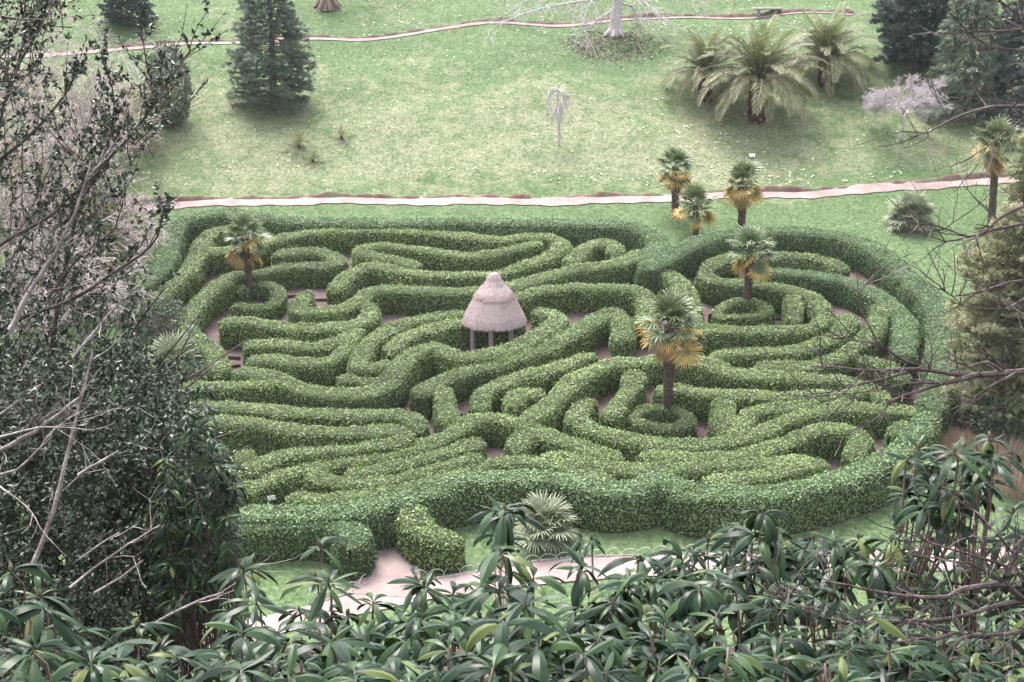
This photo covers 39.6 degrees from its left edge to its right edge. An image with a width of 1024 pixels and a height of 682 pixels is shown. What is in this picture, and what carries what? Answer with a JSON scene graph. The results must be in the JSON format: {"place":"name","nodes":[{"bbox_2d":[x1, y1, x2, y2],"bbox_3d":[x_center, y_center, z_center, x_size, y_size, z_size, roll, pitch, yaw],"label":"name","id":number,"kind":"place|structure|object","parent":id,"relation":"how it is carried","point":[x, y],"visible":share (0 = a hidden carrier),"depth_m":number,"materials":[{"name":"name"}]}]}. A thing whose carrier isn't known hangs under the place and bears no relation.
{"place":"outdoors","nodes":[
{"label":"outdoors","id":0,"kind":"place"},
{"bbox_2d":[347,547,419,597],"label":"entrance path","id":1,"kind":"structure","parent":0,"point":[391,564],"depth_m":52.84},
{"bbox_2d":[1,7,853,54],"bbox_3d":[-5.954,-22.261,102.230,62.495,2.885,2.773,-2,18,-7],"label":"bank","id":2,"kind":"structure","parent":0,"point":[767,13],"depth_m":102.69,"materials":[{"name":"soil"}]},
{"bbox_2d":[2,12,852,57],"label":"path","id":3,"kind":"structure","parent":0,"point":[367,39],"depth_m":101.77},
{"bbox_2d":[2,647,1018,681],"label":"woodland floor","id":4,"kind":"structure","parent":0,"point":[444,668],"depth_m":47.21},
{"bbox_2d":[0,562,157,681],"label":"rhododendron","id":5,"kind":"object","parent":4,"relation":"on","point":[38,655],"visible":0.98,"depth_m":5.46,"materials":[{"name":"green plant"}]},
{"bbox_2d":[0,0,253,680],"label":"holly tree","id":6,"kind":"object","parent":4,"relation":"on","point":[93,498],"visible":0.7,"depth_m":10.68,"materials":[{"name":"green plant"}]},
{"bbox_2d":[0,110,302,634],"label":"leaning tree","id":7,"kind":"object","parent":4,"relation":"on","point":[15,321],"visible":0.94,"depth_m":8.99,"materials":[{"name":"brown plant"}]},
{"bbox_2d":[82,617,263,681],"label":"rhododendron","id":8,"kind":"object","parent":4,"relation":"on","point":[159,670],"visible":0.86,"depth_m":5.23,"materials":[{"name":"green plant"}]},
{"bbox_2d":[148,383,250,679],"bbox_3d":[-2.294,2.433,10.630,0.773,4.579,2.157,-5,19,-14],"label":"rhododendron","id":9,"kind":"object","parent":4,"relation":"on","point":[227,490],"visible":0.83,"depth_m":9.62,"materials":[{"name":"green plant"}]},
{"bbox_2d":[193,536,410,681],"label":"rhododendron","id":10,"kind":"object","parent":4,"relation":"on","point":[346,651],"visible":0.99,"depth_m":5.39,"materials":[{"name":"green plant"}]},
{"bbox_2d":[372,566,491,681],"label":"rhododendron","id":11,"kind":"object","parent":4,"relation":"on","point":[428,647],"visible":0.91,"depth_m":5.55,"materials":[{"name":"green plant"}]},
{"bbox_2d":[439,494,595,681],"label":"rhododendron","id":12,"kind":"object","parent":4,"relation":"on","point":[512,652],"visible":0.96,"depth_m":5.24,"materials":[{"name":"green plant"}]},
{"bbox_2d":[540,532,695,681],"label":"rhododendron","id":13,"kind":"object","parent":4,"relation":"on","point":[615,648],"visible":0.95,"depth_m":5.75,"materials":[{"name":"green plant"}]},
{"bbox_2d":[624,505,822,681],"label":"rhododendron","id":14,"kind":"object","parent":4,"relation":"on","point":[688,608],"visible":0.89,"depth_m":6.29,"materials":[{"name":"green plant"}]},
{"bbox_2d":[740,527,956,681],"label":"rhododendron","id":15,"kind":"object","parent":4,"relation":"on","point":[869,667],"visible":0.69,"depth_m":6.26,"materials":[{"name":"green plant"}]},
{"bbox_2d":[727,469,1023,681],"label":"bare shrub","id":16,"kind":"object","parent":4,"relation":"on","point":[1003,582],"visible":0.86,"depth_m":5.86,"materials":[{"name":"brown plant"}]},
{"bbox_2d":[784,0,1023,456],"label":"bare tree","id":17,"kind":"object","parent":4,"relation":"on","point":[961,376],"visible":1,"depth_m":8.45,"materials":[{"name":"brown plant"}]},
{"bbox_2d":[877,430,1023,669],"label":"rhododendron","id":18,"kind":"object","parent":4,"relation":"on","point":[913,507],"visible":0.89,"depth_m":7.03,"materials":[{"name":"green plant"}]},
{"bbox_2d":[881,501,1023,681],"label":"rhododendron","id":19,"kind":"object","parent":4,"relation":"on","point":[988,672],"visible":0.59,"depth_m":6.80,"materials":[{"name":"green plant"}]},
{"bbox_2d":[0,0,1023,667],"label":"ground","id":20,"kind":"structure","parent":0,"point":[196,172],"depth_m":88.93,"materials":[{"name":"green plant"}]},
{"bbox_2d":[0,243,108,320],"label":"tawny bush","id":21,"kind":"object","parent":20,"relation":"on","point":[75,257],"visible":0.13,"depth_m":69.94,"materials":[{"name":"beige plant"}]},
{"bbox_2d":[0,21,146,146],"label":"bare shrub","id":22,"kind":"object","parent":20,"relation":"on","point":[71,91],"visible":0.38,"depth_m":84.36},
{"bbox_2d":[0,55,153,255],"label":"bare tree","id":23,"kind":"object","parent":20,"relation":"on","point":[77,115],"visible":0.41,"depth_m":77.42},
{"bbox_2d":[0,115,159,297],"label":"bare tree","id":24,"kind":"object","parent":20,"relation":"on","point":[18,193],"visible":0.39,"depth_m":70.45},
{"bbox_2d":[0,212,162,368],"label":"bare tree","id":25,"kind":"object","parent":20,"relation":"on","point":[21,276],"visible":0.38,"depth_m":63.92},
{"bbox_2d":[0,159,186,264],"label":"bare shrub","id":26,"kind":"object","parent":20,"relation":"on","point":[136,238],"visible":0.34,"depth_m":73.83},
{"bbox_2d":[26,80,164,165],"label":"bare shrub","id":27,"kind":"object","parent":20,"relation":"on","point":[85,107],"visible":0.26,"depth_m":83.54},
{"bbox_2d":[53,154,142,317],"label":"drooping fir","id":28,"kind":"object","parent":20,"relation":"on","point":[94,195],"visible":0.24,"depth_m":71.38,"materials":[{"name":"green plant"}]},
{"bbox_2d":[0,0,197,187],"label":"bare tree","id":29,"kind":"object","parent":20,"relation":"on","point":[89,70],"visible":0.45,"depth_m":81.80,"materials":[{"name":"plant"}]},
{"bbox_2d":[96,0,158,26],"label":"bushy conifer","id":30,"kind":"object","parent":20,"relation":"on","point":[111,12],"visible":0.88,"depth_m":100.84,"materials":[{"name":"green plant"}]},
{"bbox_2d":[130,292,189,343],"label":"heath bush","id":31,"kind":"object","parent":20,"relation":"on","point":[176,312],"visible":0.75,"depth_m":67.75,"materials":[{"name":"green plant"}]},
{"bbox_2d":[119,33,232,128],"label":"clipped bush","id":32,"kind":"object","parent":20,"relation":"on","point":[184,99],"visible":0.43,"depth_m":88.74,"materials":[{"name":"green plant"}]},
{"bbox_2d":[222,209,272,302],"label":"fan palm","id":33,"kind":"object","parent":20,"relation":"on","point":[244,224],"visible":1,"depth_m":71.42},
{"bbox_2d":[229,280,287,320],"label":"maze hedge","id":34,"kind":"object","parent":20,"relation":"on","point":[273,295],"visible":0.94,"depth_m":70.93,"materials":[{"name":"green plant"}]},
{"bbox_2d":[221,0,319,112],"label":"pine tree","id":35,"kind":"object","parent":20,"relation":"on","point":[286,46],"visible":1,"depth_m":90.69,"materials":[{"name":"green plant"}]},
{"bbox_2d":[231,519,377,580],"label":"maze hedge","id":36,"kind":"object","parent":20,"relation":"on","point":[287,541],"visible":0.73,"depth_m":53.38,"materials":[{"name":"green plant"}]},
{"bbox_2d":[114,206,670,323],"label":"maze hedge","id":37,"kind":"object","parent":20,"relation":"on","point":[185,230],"visible":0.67,"depth_m":77.69,"materials":[{"name":"green plant"}]},
{"bbox_2d":[230,306,570,409],"bbox_3d":[-4.276,1.290,64.964,16.460,3.188,4.903,-8,20,-22],"label":"maze hedge","id":38,"kind":"object","parent":20,"relation":"on","point":[391,386],"visible":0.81,"depth_m":63.52,"materials":[{"name":"green plant"}]},
{"bbox_2d":[345,309,464,377],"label":"maze hedge","id":39,"kind":"object","parent":20,"relation":"on","point":[365,355],"visible":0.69,"depth_m":66.04,"materials":[{"name":"green plant"}]},
{"bbox_2d":[393,503,466,573],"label":"maze hedge","id":40,"kind":"object","parent":20,"relation":"on","point":[424,541],"visible":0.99,"depth_m":53.14,"materials":[{"name":"green plant"}]},
{"bbox_2d":[237,412,625,506],"bbox_3d":[-3.515,5.010,58.913,16.206,2.701,4.710,-3,18,-8],"label":"maze hedge","id":41,"kind":"object","parent":20,"relation":"on","point":[492,429],"visible":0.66,"depth_m":58.59,"materials":[{"name":"green plant"}]},
{"bbox_2d":[431,385,460,433],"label":"maze hedge","id":42,"kind":"object","parent":20,"relation":"on","point":[446,413],"visible":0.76,"depth_m":61.06,"materials":[{"name":"green plant"}]},
{"bbox_2d":[350,240,544,271],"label":"maze hedge","id":43,"kind":"object","parent":20,"relation":"on","point":[424,258],"visible":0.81,"depth_m":74.83,"materials":[{"name":"green plant"}]},
{"bbox_2d":[284,452,614,505],"bbox_3d":[-2.433,6.035,56.877,13.254,2.171,2.946,-3,18,-8],"label":"maze hedge","id":44,"kind":"object","parent":20,"relation":"on","point":[510,462],"visible":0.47,"depth_m":56.91,"materials":[{"name":"green plant"}]},
{"bbox_2d":[501,428,538,455],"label":"maze hedge","id":45,"kind":"object","parent":20,"relation":"on","point":[520,441],"visible":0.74,"depth_m":58.84,"materials":[{"name":"green plant"}]},
{"bbox_2d":[500,387,545,416],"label":"maze hedge","id":46,"kind":"object","parent":20,"relation":"on","point":[519,401],"visible":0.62,"depth_m":61.93,"materials":[{"name":"green plant"}]},
{"bbox_2d":[513,490,581,554],"bbox_3d":[1.273,6.934,54.806,2.842,2.121,3.172,0,18,0],"label":"shrub palm","id":47,"kind":"object","parent":20,"relation":"on","point":[550,514],"visible":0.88,"depth_m":54.37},
{"bbox_2d":[116,177,1019,213],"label":"lane","id":48,"kind":"structure","parent":20,"relation":"on","point":[852,189],"depth_m":83.12,"materials":[{"name":"concrete"}]},
{"bbox_2d":[238,409,942,555],"bbox_3d":[3.735,6.180,55.623,30.394,3.505,5.083,-4,18,-12],"label":"maze hedge","id":49,"kind":"object","parent":20,"relation":"on","point":[678,504],"visible":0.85,"depth_m":55.31,"materials":[{"name":"green plant"}]},
{"bbox_2d":[561,237,626,267],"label":"maze hedge","id":50,"kind":"object","parent":20,"relation":"on","point":[601,249],"visible":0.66,"depth_m":75.28,"materials":[{"name":"green plant"}]},
{"bbox_2d":[476,0,720,61],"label":"spreading tree","id":51,"kind":"object","parent":20,"relation":"on","point":[615,29],"visible":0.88,"depth_m":100.05,"materials":[{"name":"grey plant"}]},
{"bbox_2d":[599,369,648,430],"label":"maze hedge","id":52,"kind":"object","parent":20,"relation":"on","point":[630,395],"visible":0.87,"depth_m":61.84,"materials":[{"name":"green plant"}]},
{"bbox_2d":[625,402,698,438],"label":"maze hedge","id":53,"kind":"object","parent":20,"relation":"on","point":[655,419],"visible":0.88,"depth_m":60.88,"materials":[{"name":"green plant"}]},
{"bbox_2d":[634,287,703,408],"bbox_3d":[6.790,0.753,61.186,2.920,6.364,3.040,-6,19,-18],"label":"fan palm","id":54,"kind":"object","parent":20,"relation":"on","point":[668,353],"visible":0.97,"depth_m":60.62,"materials":[{"name":"plant"}]},
{"bbox_2d":[652,145,694,217],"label":"fan palm","id":55,"kind":"object","parent":20,"relation":"on","point":[676,182],"visible":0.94,"depth_m":80.74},
{"bbox_2d":[519,353,869,432],"bbox_3d":[7.825,2.412,63.596,16.204,2.686,5.133,-3,18,-9],"label":"maze hedge","id":56,"kind":"object","parent":20,"relation":"on","point":[599,379],"visible":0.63,"depth_m":63.24,"materials":[{"name":"green plant"}]},
{"bbox_2d":[671,181,717,235],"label":"fan palm","id":57,"kind":"object","parent":20,"relation":"on","point":[697,194],"visible":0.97,"depth_m":78.26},
{"bbox_2d":[659,22,748,110],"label":"date palm","id":58,"kind":"object","parent":20,"relation":"on","point":[704,61],"visible":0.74,"depth_m":92.31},
{"bbox_2d":[705,397,737,437],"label":"maze hedge","id":59,"kind":"object","parent":20,"relation":"on","point":[722,413],"visible":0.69,"depth_m":60.75,"materials":[{"name":"green plant"}]},
{"bbox_2d":[562,396,919,462],"bbox_3d":[9.962,4.064,60.328,15.659,2.295,4.649,0,18,0],"label":"maze hedge","id":60,"kind":"object","parent":20,"relation":"on","point":[581,420],"visible":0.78,"depth_m":60.09,"materials":[{"name":"green plant"}]},
{"bbox_2d":[707,297,776,326],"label":"maze hedge","id":61,"kind":"object","parent":20,"relation":"on","point":[739,311],"visible":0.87,"depth_m":69.68,"materials":[{"name":"green plant"}]},
{"bbox_2d":[721,157,766,227],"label":"fan palm","id":62,"kind":"object","parent":20,"relation":"on","point":[739,198],"visible":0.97,"depth_m":79.15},
{"bbox_2d":[727,222,781,300],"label":"fan palm","id":63,"kind":"object","parent":20,"relation":"on","point":[751,268],"visible":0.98,"depth_m":69.99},
{"bbox_2d":[635,420,876,467],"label":"maze hedge","id":64,"kind":"object","parent":20,"relation":"on","point":[853,448],"visible":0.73,"depth_m":58.80,"materials":[{"name":"green plant"}]},
{"bbox_2d":[693,14,829,124],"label":"date palm","id":65,"kind":"object","parent":20,"relation":"on","point":[761,64],"visible":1,"depth_m":88.88,"materials":[{"name":"plant"}]},
{"bbox_2d":[720,397,818,436],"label":"maze hedge","id":66,"kind":"object","parent":20,"relation":"on","point":[749,418],"visible":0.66,"depth_m":60.90,"materials":[{"name":"green plant"}]},
{"bbox_2d":[781,294,804,325],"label":"maze hedge","id":67,"kind":"object","parent":20,"relation":"on","point":[793,307],"visible":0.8,"depth_m":69.06,"materials":[{"name":"green plant"}]},
{"bbox_2d":[633,225,960,436],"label":"maze hedge","id":68,"kind":"object","parent":20,"relation":"on","point":[686,258],"visible":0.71,"depth_m":73.36,"materials":[{"name":"green plant"}]},
{"bbox_2d":[752,302,889,377],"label":"maze hedge","id":69,"kind":"object","parent":20,"relation":"on","point":[878,318],"visible":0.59,"depth_m":65.32,"materials":[{"name":"green plant"}]},
{"bbox_2d":[775,2,888,99],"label":"date palm","id":70,"kind":"object","parent":20,"relation":"on","point":[827,46],"visible":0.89,"depth_m":93.69,"materials":[{"name":"plant"}]},
{"bbox_2d":[854,355,913,402],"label":"maze hedge","id":71,"kind":"object","parent":20,"relation":"on","point":[892,382],"visible":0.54,"depth_m":63.98,"materials":[{"name":"green plant"}]},
{"bbox_2d":[861,73,952,141],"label":"lichen tree","id":72,"kind":"object","parent":20,"relation":"on","point":[877,102],"visible":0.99,"depth_m":87.39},
{"bbox_2d":[879,189,940,233],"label":"shrub palm","id":73,"kind":"object","parent":20,"relation":"on","point":[913,207],"visible":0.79,"depth_m":79.97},
{"bbox_2d":[868,0,962,70],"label":"dark conifer","id":74,"kind":"object","parent":20,"relation":"on","point":[893,16],"visible":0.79,"depth_m":94.22,"materials":[{"name":"green plant"}]},
{"bbox_2d":[914,0,1017,127],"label":"weeping conifer","id":75,"kind":"object","parent":20,"relation":"on","point":[963,88],"visible":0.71,"depth_m":89.31,"materials":[{"name":"green plant"}]},
{"bbox_2d":[941,199,1023,428],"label":"golden conifer","id":76,"kind":"object","parent":20,"relation":"on","point":[980,326],"visible":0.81,"depth_m":59.69,"materials":[{"name":"green plant"}]},
{"bbox_2d":[966,390,1023,450],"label":"evergreen shrub","id":77,"kind":"object","parent":20,"relation":"on","point":[1015,431],"visible":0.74,"depth_m":59.90,"materials":[{"name":"green plant"}]},
{"bbox_2d":[969,0,1023,124],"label":"tall conifer","id":78,"kind":"object","parent":20,"relation":"on","point":[1015,39],"visible":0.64,"depth_m":88.83,"materials":[{"name":"green plant"}]},
{"bbox_2d":[972,114,1022,227],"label":"fan palm","id":79,"kind":"object","parent":20,"relation":"on","point":[1000,124],"visible":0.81,"depth_m":79.09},
{"bbox_2d":[998,127,1023,290],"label":"golden conifer","id":80,"kind":"object","parent":20,"relation":"on","point":[1019,139],"visible":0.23,"depth_m":70.61,"materials":[{"name":"beige plant"}]},
{"bbox_2d":[152,251,943,526],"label":"maze floor","id":81,"kind":"structure","parent":0,"point":[602,352],"depth_m":67.89,"materials":[{"name":"soil"}]},
{"bbox_2d":[140,329,203,382],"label":"shrub palm","id":82,"kind":"object","parent":81,"relation":"on","point":[165,345],"visible":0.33,"depth_m":65.17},
{"bbox_2d":[131,223,268,334],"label":"maze hedge","id":83,"kind":"object","parent":81,"relation":"on","point":[187,284],"visible":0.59,"depth_m":73.64,"materials":[{"name":"green plant"}]},
{"bbox_2d":[174,378,276,408],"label":"maze hedge","id":84,"kind":"object","parent":81,"relation":"on","point":[253,391],"visible":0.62,"depth_m":62.46,"materials":[{"name":"green plant"}]},
{"bbox_2d":[175,246,348,381],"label":"maze hedge","id":85,"kind":"object","parent":81,"relation":"on","point":[309,267],"visible":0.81,"depth_m":72.27,"materials":[{"name":"green plant"}]},
{"bbox_2d":[217,300,382,348],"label":"maze hedge","id":86,"kind":"object","parent":81,"relation":"on","point":[234,331],"visible":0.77,"depth_m":67.42,"materials":[{"name":"green plant"}]},
{"bbox_2d":[243,334,361,386],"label":"maze hedge","id":87,"kind":"object","parent":81,"relation":"on","point":[325,371],"visible":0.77,"depth_m":64.51,"materials":[{"name":"green plant"}]},
{"bbox_2d":[241,328,366,367],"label":"maze hedge","id":88,"kind":"object","parent":81,"relation":"on","point":[318,349],"visible":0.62,"depth_m":65.77,"materials":[{"name":"green plant"}]},
{"bbox_2d":[188,398,430,438],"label":"maze hedge","id":89,"kind":"object","parent":81,"relation":"on","point":[416,423],"visible":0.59,"depth_m":60.55,"materials":[{"name":"green plant"}]},
{"bbox_2d":[204,414,415,480],"bbox_3d":[-8.528,4.929,58.739,9.221,2.671,4.734,0,18,0],"label":"maze hedge","id":90,"kind":"object","parent":81,"relation":"on","point":[276,445],"visible":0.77,"depth_m":58.84,"materials":[{"name":"green plant"}]},
{"bbox_2d":[207,227,573,305],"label":"maze hedge","id":91,"kind":"object","parent":81,"relation":"on","point":[343,286],"visible":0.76,"depth_m":75.36,"materials":[{"name":"green plant"}]},
{"bbox_2d":[302,452,485,493],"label":"maze hedge","id":92,"kind":"object","parent":81,"relation":"on","point":[319,481],"visible":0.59,"depth_m":56.62,"materials":[{"name":"green plant"}]},
{"bbox_2d":[343,436,487,477],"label":"maze hedge","id":93,"kind":"object","parent":81,"relation":"on","point":[474,444],"visible":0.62,"depth_m":57.83,"materials":[{"name":"green plant"}]},
{"bbox_2d":[380,317,526,360],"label":"maze hedge","id":94,"kind":"object","parent":81,"relation":"on","point":[453,333],"visible":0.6,"depth_m":67.39,"materials":[{"name":"green plant"}]},
{"bbox_2d":[287,281,660,349],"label":"maze hedge","id":95,"kind":"object","parent":81,"relation":"on","point":[634,300],"visible":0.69,"depth_m":70.59,"materials":[{"name":"green plant"}]},
{"bbox_2d":[461,272,526,350],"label":"thatched hut","id":96,"kind":"object","parent":81,"relation":"on","point":[494,305],"visible":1,"depth_m":66.47,"materials":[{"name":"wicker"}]},
{"bbox_2d":[408,306,637,419],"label":"maze hedge","id":97,"kind":"object","parent":81,"relation":"on","point":[600,327],"visible":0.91,"depth_m":65.36,"materials":[{"name":"green plant"}]},
{"bbox_2d":[466,351,599,414],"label":"maze hedge","id":98,"kind":"object","parent":81,"relation":"on","point":[487,397],"visible":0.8,"depth_m":63.26,"materials":[{"name":"green plant"}]},
{"bbox_2d":[504,248,644,291],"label":"maze hedge","id":99,"kind":"object","parent":81,"relation":"on","point":[620,269],"visible":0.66,"depth_m":73.11,"materials":[{"name":"green plant"}]},
{"bbox_2d":[539,450,814,483],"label":"maze hedge","id":100,"kind":"object","parent":81,"relation":"on","point":[695,471],"visible":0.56,"depth_m":57.32,"materials":[{"name":"green plant"}]},
{"bbox_2d":[658,269,703,345],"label":"maze hedge","id":101,"kind":"object","parent":81,"relation":"on","point":[668,278],"visible":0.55,"depth_m":71.27,"materials":[{"name":"green plant"}]},
{"bbox_2d":[651,382,846,420],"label":"maze hedge","id":102,"kind":"object","parent":81,"relation":"on","point":[695,401],"visible":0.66,"depth_m":62.11,"materials":[{"name":"green plant"}]},
{"bbox_2d":[700,457,830,485],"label":"maze hedge","id":103,"kind":"object","parent":81,"relation":"on","point":[768,475],"visible":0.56,"depth_m":56.85,"materials":[{"name":"green plant"}]},
{"bbox_2d":[689,250,849,356],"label":"maze hedge","id":104,"kind":"object","parent":81,"relation":"on","point":[717,281],"visible":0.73,"depth_m":70.74,"materials":[{"name":"green plant"}]},
{"bbox_2d":[709,313,861,368],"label":"maze hedge","id":105,"kind":"object","parent":81,"relation":"on","point":[747,357],"visible":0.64,"depth_m":65.53,"materials":[{"name":"green plant"}]},
{"bbox_2d":[739,266,921,380],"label":"maze hedge","id":106,"kind":"object","parent":81,"relation":"on","point":[904,324],"visible":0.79,"depth_m":70.62,"materials":[{"name":"green plant"}]},
{"bbox_2d":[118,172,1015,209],"bbox_3d":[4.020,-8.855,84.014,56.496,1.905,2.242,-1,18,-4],"label":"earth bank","id":107,"kind":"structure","parent":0,"point":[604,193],"depth_m":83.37,"materials":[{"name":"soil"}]},
{"bbox_2d":[209,546,1022,647],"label":"front path","id":108,"kind":"structure","parent":0,"point":[543,568],"depth_m":52.94,"materials":[{"name":"gravel"}]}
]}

